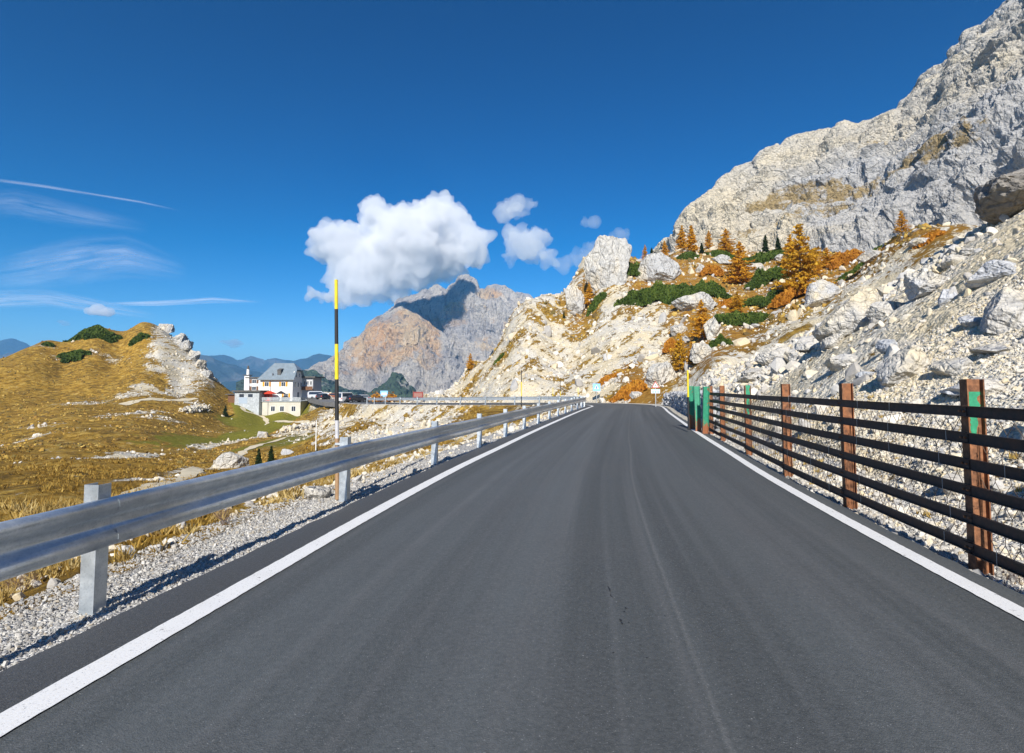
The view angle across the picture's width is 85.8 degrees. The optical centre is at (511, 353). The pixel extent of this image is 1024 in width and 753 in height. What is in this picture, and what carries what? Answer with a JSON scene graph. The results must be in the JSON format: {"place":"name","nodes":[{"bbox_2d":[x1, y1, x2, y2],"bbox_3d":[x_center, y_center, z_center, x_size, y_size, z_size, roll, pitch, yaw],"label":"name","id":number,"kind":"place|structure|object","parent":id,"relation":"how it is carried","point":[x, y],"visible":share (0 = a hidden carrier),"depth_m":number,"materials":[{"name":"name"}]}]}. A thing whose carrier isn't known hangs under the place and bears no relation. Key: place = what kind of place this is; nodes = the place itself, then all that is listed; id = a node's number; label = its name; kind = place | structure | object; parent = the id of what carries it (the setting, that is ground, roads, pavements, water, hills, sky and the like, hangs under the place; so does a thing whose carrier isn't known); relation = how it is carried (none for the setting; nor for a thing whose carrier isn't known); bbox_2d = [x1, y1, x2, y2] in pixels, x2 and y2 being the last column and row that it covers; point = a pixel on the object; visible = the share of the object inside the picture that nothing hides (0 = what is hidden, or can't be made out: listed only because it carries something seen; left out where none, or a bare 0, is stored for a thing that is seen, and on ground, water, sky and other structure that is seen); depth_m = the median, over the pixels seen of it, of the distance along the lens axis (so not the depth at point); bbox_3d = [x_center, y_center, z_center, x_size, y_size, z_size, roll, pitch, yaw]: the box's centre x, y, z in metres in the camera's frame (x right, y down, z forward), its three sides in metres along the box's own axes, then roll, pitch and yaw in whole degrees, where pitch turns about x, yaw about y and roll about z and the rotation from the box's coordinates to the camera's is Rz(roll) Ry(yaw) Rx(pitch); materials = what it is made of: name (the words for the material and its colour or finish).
{"place":"outdoors","nodes":[
{"label":"outdoors","id":0,"kind":"place"},
{"bbox_2d":[0,353,262,392],"bbox_3d":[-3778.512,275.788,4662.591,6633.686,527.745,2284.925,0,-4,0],"label":"nearer blue ridge","id":1,"kind":"structure","parent":0,"point":[227,376],"depth_m":4023.04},
{"bbox_2d":[119,397,197,404],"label":"path","id":2,"kind":"structure","parent":0,"point":[149,398],"depth_m":122.65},
{"bbox_2d":[0,338,331,372],"bbox_3d":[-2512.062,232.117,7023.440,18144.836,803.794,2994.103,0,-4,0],"label":"distant mountain range","id":3,"kind":"structure","parent":0,"point":[11,345],"depth_m":6207.14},
{"bbox_2d":[119,431,311,494],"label":"path","id":4,"kind":"structure","parent":0,"point":[189,471],"depth_m":42.44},
{"bbox_2d":[0,414,545,606],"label":"dry grass","id":5,"kind":"structure","parent":0,"point":[44,571],"depth_m":8.02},
{"bbox_2d":[240,406,347,430],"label":"path","id":6,"kind":"structure","parent":0,"point":[266,420],"depth_m":103.95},
{"bbox_2d":[236,369,357,394],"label":"wooded slope","id":7,"kind":"structure","parent":0,"point":[326,386],"depth_m":1201.34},
{"bbox_2d":[307,397,403,406],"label":"parking lot","id":8,"kind":"structure","parent":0,"point":[327,402],"depth_m":116.45,"materials":[{"name":"asphalt"}]},
{"bbox_2d":[305,306,466,394],"bbox_3d":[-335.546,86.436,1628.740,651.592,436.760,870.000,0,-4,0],"label":"ochre buttress","id":9,"kind":"structure","parent":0,"point":[419,353],"depth_m":1414.54,"materials":[{"name":"stone"}]},
{"bbox_2d":[367,372,415,397],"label":"wooded spur","id":10,"kind":"structure","parent":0,"point":[397,384],"depth_m":963.87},
{"bbox_2d":[343,274,525,364],"bbox_3d":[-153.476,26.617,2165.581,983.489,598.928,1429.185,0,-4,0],"label":"massif","id":11,"kind":"structure","parent":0,"point":[466,314],"depth_m":1845.70,"materials":[{"name":"stone"}]},
{"bbox_2d":[0,0,1005,360],"label":"sky","id":12,"kind":"structure","parent":0,"point":[211,170],"materials":[{"name":"blue"}]},
{"bbox_2d":[0,402,1023,752],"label":"road","id":13,"kind":"structure","parent":0,"point":[474,608],"depth_m":3.56,"materials":[{"name":"asphalt"}]},
{"bbox_2d":[0,403,592,736],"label":"road marking","id":14,"kind":"object","parent":13,"relation":"on","point":[16,715],"visible":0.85,"depth_m":3.67,"materials":[{"name":"paint"}]},
{"bbox_2d":[654,405,1023,620],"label":"road marking","id":15,"kind":"object","parent":13,"relation":"on","point":[1006,605],"visible":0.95,"depth_m":5.44,"materials":[{"name":"paint"}]},
{"bbox_2d":[0,209,1023,671],"bbox_3d":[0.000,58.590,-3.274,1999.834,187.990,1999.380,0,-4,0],"label":"ground","id":16,"kind":"structure","parent":0,"point":[36,373],"depth_m":66.01,"materials":[{"name":"stone"}]},
{"bbox_2d":[1,571,44,592],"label":"thorn bush","id":17,"kind":"object","parent":16,"relation":"on","point":[20,580],"visible":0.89,"depth_m":5.14,"materials":[{"name":"brown plant"}]},
{"bbox_2d":[56,349,91,363],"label":"dwarf pine","id":18,"kind":"object","parent":16,"relation":"on","point":[72,355],"visible":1,"depth_m":151.22,"materials":[{"name":"green plant"}]},
{"bbox_2d":[63,324,122,342],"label":"dwarf pine","id":19,"kind":"object","parent":16,"relation":"on","point":[98,331],"visible":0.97,"depth_m":165.28,"materials":[{"name":"green plant"}]},
{"bbox_2d":[128,332,150,346],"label":"dwarf pine","id":20,"kind":"object","parent":16,"relation":"on","point":[140,336],"visible":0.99,"depth_m":162.22,"materials":[{"name":"green plant"}]},
{"bbox_2d":[178,340,193,351],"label":"boulder","id":21,"kind":"object","parent":16,"relation":"on","point":[186,345],"visible":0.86,"depth_m":167.17,"materials":[{"name":"stone"}]},
{"bbox_2d":[179,403,211,412],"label":"rocks","id":22,"kind":"object","parent":16,"relation":"on","point":[197,407],"visible":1,"depth_m":122.21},
{"bbox_2d":[212,452,249,467],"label":"boulder","id":23,"kind":"object","parent":16,"relation":"on","point":[228,460],"visible":0.62,"depth_m":53.09,"materials":[{"name":"stone"}]},
{"bbox_2d":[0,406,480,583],"bbox_3d":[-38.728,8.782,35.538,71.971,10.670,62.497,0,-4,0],"label":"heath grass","id":24,"kind":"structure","parent":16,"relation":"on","point":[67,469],"depth_m":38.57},
{"bbox_2d":[0,327,482,480],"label":"meadow stones","id":25,"kind":"object","parent":16,"relation":"on","point":[401,419],"visible":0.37,"depth_m":80.45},
{"bbox_2d":[231,390,268,414],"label":"shed","id":26,"kind":"structure","parent":16,"relation":"on","point":[250,400],"depth_m":144.51,"materials":[{"name":"white paint"}]},
{"bbox_2d":[244,363,324,415],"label":"inn","id":27,"kind":"structure","parent":16,"relation":"on","point":[286,378],"depth_m":149.84,"materials":[{"name":"white paint"}]},
{"bbox_2d":[1,409,573,600],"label":"verge stones","id":28,"kind":"object","parent":16,"relation":"on","point":[20,594],"visible":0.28,"depth_m":8.27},
{"bbox_2d":[0,396,586,614],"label":"guardrail","id":29,"kind":"object","parent":16,"relation":"on","point":[95,525],"visible":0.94,"depth_m":4.65,"materials":[{"name":"metal"}]},
{"bbox_2d":[276,422,318,432],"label":"stone row","id":30,"kind":"object","parent":16,"relation":"on","point":[301,426],"visible":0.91,"depth_m":94.71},
{"bbox_2d":[304,486,331,498],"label":"boulder","id":31,"kind":"object","parent":16,"relation":"on","point":[318,492],"visible":0.79,"depth_m":8.16,"materials":[{"name":"stone"}]},
{"bbox_2d":[334,279,339,499],"bbox_3d":[-2.567,0.506,8.111,0.145,3.221,0.097,0,-4,0],"label":"snow pole","id":32,"kind":"object","parent":16,"relation":"on","point":[337,443],"visible":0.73,"depth_m":8.09,"materials":[{"name":"yellow wood"}]},
{"bbox_2d":[318,301,542,473],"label":"bank stones","id":33,"kind":"object","parent":16,"relation":"on","point":[426,450],"visible":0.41,"depth_m":62.27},
{"bbox_2d":[0,223,941,464],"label":"heath","id":34,"kind":"object","parent":16,"relation":"on","point":[927,226],"visible":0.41,"depth_m":85.11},
{"bbox_2d":[565,285,586,313],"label":"rock outcrop","id":35,"kind":"object","parent":16,"relation":"on","point":[575,299],"visible":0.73,"depth_m":100.37,"materials":[{"name":"stone"}]},
{"bbox_2d":[586,292,606,316],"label":"dwarf pine","id":36,"kind":"object","parent":16,"relation":"on","point":[597,300],"visible":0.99,"depth_m":97.21,"materials":[{"name":"green plant"}]},
{"bbox_2d":[584,235,631,292],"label":"rock outcrop","id":37,"kind":"object","parent":16,"relation":"on","point":[606,261],"visible":0.8,"depth_m":101.23,"materials":[{"name":"stone"}]},
{"bbox_2d":[608,379,647,402],"bbox_3d":[12.977,4.119,61.047,4.509,2.790,2.636,0,-4,0],"label":"autumn shrub","id":38,"kind":"object","parent":16,"relation":"on","point":[627,389],"visible":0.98,"depth_m":60.75,"materials":[{"name":"orange plant"}]},
{"bbox_2d":[627,261,640,276],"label":"dwarf pine","id":39,"kind":"object","parent":16,"relation":"on","point":[633,270],"visible":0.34,"depth_m":104.10,"materials":[{"name":"green plant"}]},
{"bbox_2d":[613,280,687,305],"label":"dwarf pine","id":40,"kind":"object","parent":16,"relation":"on","point":[660,291],"visible":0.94,"depth_m":91.96,"materials":[{"name":"green plant"}]},
{"bbox_2d":[634,252,681,281],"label":"rock outcrop","id":41,"kind":"object","parent":16,"relation":"on","point":[661,266],"visible":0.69,"depth_m":102.71,"materials":[{"name":"stone"}]},
{"bbox_2d":[644,361,676,387],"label":"rock outcrop","id":42,"kind":"object","parent":16,"relation":"on","point":[659,373],"visible":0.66,"depth_m":60.33,"materials":[{"name":"stone"}]},
{"bbox_2d":[662,337,678,352],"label":"autumn shrub","id":43,"kind":"object","parent":16,"relation":"on","point":[669,343],"visible":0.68,"depth_m":72.68,"materials":[{"name":"orange plant"}]},
{"bbox_2d":[669,333,688,372],"bbox_3d":[19.164,0.014,63.554,3.429,4.863,2.959,-3,-4,38],"label":"larch tree","id":44,"kind":"object","parent":16,"relation":"on","point":[680,350],"visible":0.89,"depth_m":63.20,"materials":[{"name":"orange plant"}]},
{"bbox_2d":[670,325,687,335],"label":"rock outcrop","id":45,"kind":"object","parent":16,"relation":"on","point":[676,329],"visible":0.76,"depth_m":77.76,"materials":[{"name":"stone"}]},
{"bbox_2d":[675,225,688,249],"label":"larch tree","id":46,"kind":"object","parent":16,"relation":"on","point":[681,234],"visible":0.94,"depth_m":126.76,"materials":[{"name":"orange plant"}]},
{"bbox_2d":[676,251,699,259],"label":"dwarf pine","id":47,"kind":"object","parent":16,"relation":"on","point":[685,255],"visible":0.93,"depth_m":112.40,"materials":[{"name":"green plant"}]},
{"bbox_2d":[402,222,977,429],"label":"hillside stones","id":48,"kind":"object","parent":16,"relation":"on","point":[792,315],"visible":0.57,"depth_m":78.83,"materials":[{"name":"stone"}]},
{"bbox_2d":[661,389,719,430],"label":"stone wall","id":49,"kind":"structure","parent":16,"relation":"on","point":[677,400],"depth_m":35.40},
{"bbox_2d":[689,386,694,428],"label":"steel beam","id":50,"kind":"structure","parent":16,"relation":"on","point":[692,407],"depth_m":21.09,"materials":[{"name":"metal"}]},
{"bbox_2d":[684,225,699,250],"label":"larch tree","id":51,"kind":"object","parent":16,"relation":"on","point":[691,237],"visible":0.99,"depth_m":118.10,"materials":[{"name":"orange plant"}]},
{"bbox_2d":[671,292,717,310],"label":"rock outcrop","id":52,"kind":"object","parent":16,"relation":"on","point":[687,302],"visible":0.8,"depth_m":84.40,"materials":[{"name":"stone"}]},
{"bbox_2d":[694,386,700,431],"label":"steel beam","id":53,"kind":"structure","parent":16,"relation":"on","point":[697,408],"depth_m":20.15,"materials":[{"name":"metal"}]},
{"bbox_2d":[688,299,711,340],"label":"larch tree","id":54,"kind":"object","parent":16,"relation":"on","point":[700,320],"visible":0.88,"depth_m":70.27,"materials":[{"name":"orange plant"}]},
{"bbox_2d":[689,343,711,363],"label":"rock outcrop","id":55,"kind":"object","parent":16,"relation":"on","point":[699,352],"visible":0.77,"depth_m":59.05,"materials":[{"name":"stone"}]},
{"bbox_2d":[702,386,709,433],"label":"steel beam","id":56,"kind":"structure","parent":16,"relation":"on","point":[705,410],"depth_m":19.15,"materials":[{"name":"metal"}]},
{"bbox_2d":[680,279,732,298],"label":"dwarf pine","id":57,"kind":"object","parent":16,"relation":"on","point":[713,288],"visible":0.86,"depth_m":90.58,"materials":[{"name":"green plant"}]},
{"bbox_2d":[703,316,719,339],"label":"rock outcrop","id":58,"kind":"object","parent":16,"relation":"on","point":[711,327],"visible":0.81,"depth_m":67.41,"materials":[{"name":"stone"}]},
{"bbox_2d":[699,264,723,276],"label":"autumn shrub","id":59,"kind":"object","parent":16,"relation":"on","point":[715,270],"visible":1,"depth_m":101.53,"materials":[{"name":"orange plant"}]},
{"bbox_2d":[709,333,732,347],"bbox_3d":[23.580,-1.363,61.974,3.757,2.033,1.533,-2,-4,30],"label":"dwarf pine","id":60,"kind":"object","parent":16,"relation":"on","point":[719,338],"visible":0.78,"depth_m":61.78,"materials":[{"name":"green plant"}]},
{"bbox_2d":[711,254,730,263],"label":"rock outcrop","id":61,"kind":"object","parent":16,"relation":"on","point":[722,259],"visible":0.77,"depth_m":109.74,"materials":[{"name":"stone"}]},
{"bbox_2d":[704,249,740,259],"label":"dwarf pine","id":62,"kind":"object","parent":16,"relation":"on","point":[717,252],"visible":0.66,"depth_m":113.05,"materials":[{"name":"green plant"}]},
{"bbox_2d":[716,228,735,251],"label":"larch tree","id":63,"kind":"object","parent":16,"relation":"on","point":[725,243],"visible":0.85,"depth_m":115.10,"materials":[{"name":"orange plant"}]},
{"bbox_2d":[725,291,749,311],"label":"larch tree","id":64,"kind":"object","parent":16,"relation":"on","point":[734,305],"visible":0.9,"depth_m":82.84,"materials":[{"name":"orange plant"}]},
{"bbox_2d":[706,310,771,325],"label":"dwarf pine","id":65,"kind":"object","parent":16,"relation":"on","point":[736,317],"visible":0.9,"depth_m":73.93,"materials":[{"name":"green plant"}]},
{"bbox_2d":[723,241,755,283],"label":"larch tree","id":66,"kind":"object","parent":16,"relation":"on","point":[739,267],"visible":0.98,"depth_m":97.81,"materials":[{"name":"orange plant"}]},
{"bbox_2d":[736,368,767,382],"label":"boulder","id":67,"kind":"object","parent":16,"relation":"on","point":[749,375],"visible":0.49,"depth_m":28.88,"materials":[{"name":"stone"}]},
{"bbox_2d":[742,295,763,306],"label":"dwarf pine","id":68,"kind":"object","parent":16,"relation":"on","point":[755,300],"visible":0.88,"depth_m":84.64,"materials":[{"name":"green plant"}]},
{"bbox_2d":[742,249,786,265],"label":"dwarf pine","id":69,"kind":"object","parent":16,"relation":"on","point":[762,257],"visible":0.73,"depth_m":108.71,"materials":[{"name":"green plant"}]},
{"bbox_2d":[744,265,788,289],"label":"dwarf pine","id":70,"kind":"object","parent":16,"relation":"on","point":[760,277],"visible":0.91,"depth_m":93.96,"materials":[{"name":"green plant"}]},
{"bbox_2d":[754,344,789,365],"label":"boulder","id":71,"kind":"object","parent":16,"relation":"on","point":[765,357],"visible":0.52,"depth_m":31.00,"materials":[{"name":"stone"}]},
{"bbox_2d":[758,288,786,306],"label":"dwarf pine","id":72,"kind":"object","parent":16,"relation":"on","point":[771,294],"visible":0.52,"depth_m":81.97,"materials":[{"name":"green plant"}]},
{"bbox_2d":[767,279,809,308],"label":"autumn shrub","id":73,"kind":"object","parent":16,"relation":"on","point":[786,296],"visible":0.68,"depth_m":77.69,"materials":[{"name":"orange plant"}]},
{"bbox_2d":[784,348,798,361],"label":"boulder","id":74,"kind":"object","parent":16,"relation":"on","point":[791,354],"visible":0.52,"depth_m":25.70,"materials":[{"name":"stone"}]},
{"bbox_2d":[771,223,837,290],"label":"larch tree","id":75,"kind":"object","parent":16,"relation":"on","point":[793,260],"visible":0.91,"depth_m":78.56,"materials":[{"name":"orange plant"}]},
{"bbox_2d":[794,335,815,351],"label":"boulder","id":76,"kind":"object","parent":16,"relation":"on","point":[805,344],"visible":0.41,"depth_m":25.51,"materials":[{"name":"stone"}]},
{"bbox_2d":[804,279,840,307],"bbox_3d":[36.085,-6.668,63.613,4.611,3.779,3.623,3,-5,-42],"label":"boulder","id":77,"kind":"object","parent":16,"relation":"on","point":[820,292],"visible":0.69,"depth_m":62.48,"materials":[{"name":"stone"}]},
{"bbox_2d":[820,333,846,349],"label":"boulder","id":78,"kind":"object","parent":16,"relation":"on","point":[833,340],"visible":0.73,"depth_m":21.96,"materials":[{"name":"stone"}]},
{"bbox_2d":[815,248,864,269],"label":"autumn shrub","id":79,"kind":"object","parent":16,"relation":"on","point":[847,257],"visible":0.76,"depth_m":92.51,"materials":[{"name":"orange plant"}]},
{"bbox_2d":[822,353,858,371],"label":"boulder","id":80,"kind":"object","parent":16,"relation":"on","point":[839,362],"visible":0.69,"depth_m":17.64,"materials":[{"name":"stone"}]},
{"bbox_2d":[699,220,994,419],"bbox_3d":[20.747,-1.218,39.017,17.295,11.552,32.548,-1,-4,11],"label":"scree rubble","id":81,"kind":"object","parent":16,"relation":"on","point":[888,291],"visible":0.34,"depth_m":26.48,"materials":[{"name":"stone"}]},
{"bbox_2d":[812,288,881,341],"bbox_3d":[13.709,-1.438,22.463,2.605,2.283,2.353,-1,-4,14],"label":"boulder","id":82,"kind":"object","parent":16,"relation":"on","point":[847,317],"visible":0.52,"depth_m":21.74,"materials":[{"name":"stone"}]},
{"bbox_2d":[705,214,1023,494],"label":"scree blocks","id":83,"kind":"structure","parent":16,"relation":"on","point":[854,368],"depth_m":16.40,"materials":[{"name":"stone"}]},
{"bbox_2d":[708,210,1023,587],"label":"scree","id":84,"kind":"structure","parent":16,"relation":"on","point":[999,483],"depth_m":10.48,"materials":[{"name":"stone"}]},
{"bbox_2d":[709,379,1023,577],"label":"rockfall fence","id":85,"kind":"object","parent":16,"relation":"on","point":[973,411],"visible":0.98,"depth_m":6.14,"materials":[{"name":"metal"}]},
{"bbox_2d":[856,250,880,263],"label":"boulder","id":86,"kind":"object","parent":16,"relation":"on","point":[866,256],"visible":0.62,"depth_m":73.48,"materials":[{"name":"stone"}]},
{"bbox_2d":[719,395,1022,518],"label":"slope grass","id":87,"kind":"structure","parent":16,"relation":"on","point":[1011,456],"depth_m":11.42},
{"bbox_2d":[865,301,900,320],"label":"boulder","id":88,"kind":"object","parent":16,"relation":"on","point":[878,311],"visible":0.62,"depth_m":20.38,"materials":[{"name":"stone"}]},
{"bbox_2d":[875,339,897,352],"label":"boulder","id":89,"kind":"object","parent":16,"relation":"on","point":[882,345],"visible":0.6,"depth_m":15.54,"materials":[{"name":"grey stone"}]},
{"bbox_2d":[893,210,910,232],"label":"larch tree","id":90,"kind":"object","parent":16,"relation":"on","point":[900,221],"visible":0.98,"depth_m":71.69,"materials":[{"name":"orange plant"}]},
{"bbox_2d":[875,344,930,389],"bbox_3d":[8.957,0.337,12.524,1.255,1.058,0.884,1,-4,-12],"label":"boulder","id":91,"kind":"object","parent":16,"relation":"on","point":[910,361],"visible":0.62,"depth_m":12.20,"materials":[{"name":"stone"}]},
{"bbox_2d":[903,271,950,300],"bbox_3d":[14.370,-2.324,19.210,1.353,1.014,1.249,1,-4,-20],"label":"boulder","id":92,"kind":"object","parent":16,"relation":"on","point":[917,285],"visible":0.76,"depth_m":18.84,"materials":[{"name":"white stone"}]},
{"bbox_2d":[912,229,950,248],"bbox_3d":[43.951,-11.979,57.957,3.945,2.418,2.325,0,-4,0],"label":"autumn shrub","id":93,"kind":"object","parent":16,"relation":"on","point":[932,234],"visible":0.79,"depth_m":57.27,"materials":[{"name":"orange plant"}]},
{"bbox_2d":[938,289,958,306],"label":"boulder","id":94,"kind":"object","parent":16,"relation":"on","point":[945,297],"visible":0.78,"depth_m":15.90,"materials":[{"name":"white stone"}]},
{"bbox_2d":[928,357,972,376],"bbox_3d":[9.057,0.306,11.310,0.623,0.461,0.717,1,-4,-15],"label":"boulder","id":95,"kind":"object","parent":16,"relation":"on","point":[951,367],"visible":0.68,"depth_m":11.17,"materials":[{"name":"stone"}]},
{"bbox_2d":[940,255,966,268],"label":"boulder","id":96,"kind":"object","parent":16,"relation":"on","point":[948,261],"visible":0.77,"depth_m":20.18,"materials":[{"name":"stone"}]},
{"bbox_2d":[957,315,981,327],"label":"boulder","id":97,"kind":"object","parent":16,"relation":"on","point":[967,321],"visible":0.67,"depth_m":12.85,"materials":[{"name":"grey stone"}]},
{"bbox_2d":[938,378,1005,396],"bbox_3d":[8.454,0.653,9.979,1.196,0.405,1.076,1,-4,-12],"label":"boulder","id":98,"kind":"object","parent":16,"relation":"on","point":[993,386],"visible":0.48,"depth_m":9.56,"materials":[{"name":"white stone"}]},
{"bbox_2d":[969,343,1009,354],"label":"boulder","id":99,"kind":"object","parent":16,"relation":"on","point":[995,348],"visible":0.78,"depth_m":10.79,"materials":[{"name":"stone"}]},
{"bbox_2d":[964,260,1016,287],"bbox_3d":[13.135,-2.142,14.988,1.166,0.690,1.270,3,-4,-38],"label":"boulder","id":100,"kind":"object","parent":16,"relation":"on","point":[988,272],"visible":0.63,"depth_m":14.66,"materials":[{"name":"white stone"}]},
{"bbox_2d":[973,168,1023,224],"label":"rock outcrop","id":101,"kind":"object","parent":16,"relation":"on","point":[995,198],"visible":0.92,"depth_m":22.09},
{"bbox_2d":[979,286,1023,334],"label":"boulder","id":102,"kind":"object","parent":16,"relation":"on","point":[1003,310],"visible":0.81,"depth_m":11.68,"materials":[{"name":"stone"}]},
{"bbox_2d":[0,427,1023,670],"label":"gravel","id":103,"kind":"structure","parent":0,"point":[952,554],"depth_m":5.37,"materials":[{"name":"gravel"}]},
{"bbox_2d":[540,402,687,420],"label":"gravel verge","id":104,"kind":"structure","parent":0,"point":[680,414],"depth_m":44.69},
{"bbox_2d":[653,0,1023,254],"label":"rock mountain","id":105,"kind":"structure","parent":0,"point":[940,143],"depth_m":232.88,"materials":[{"name":"stone"}]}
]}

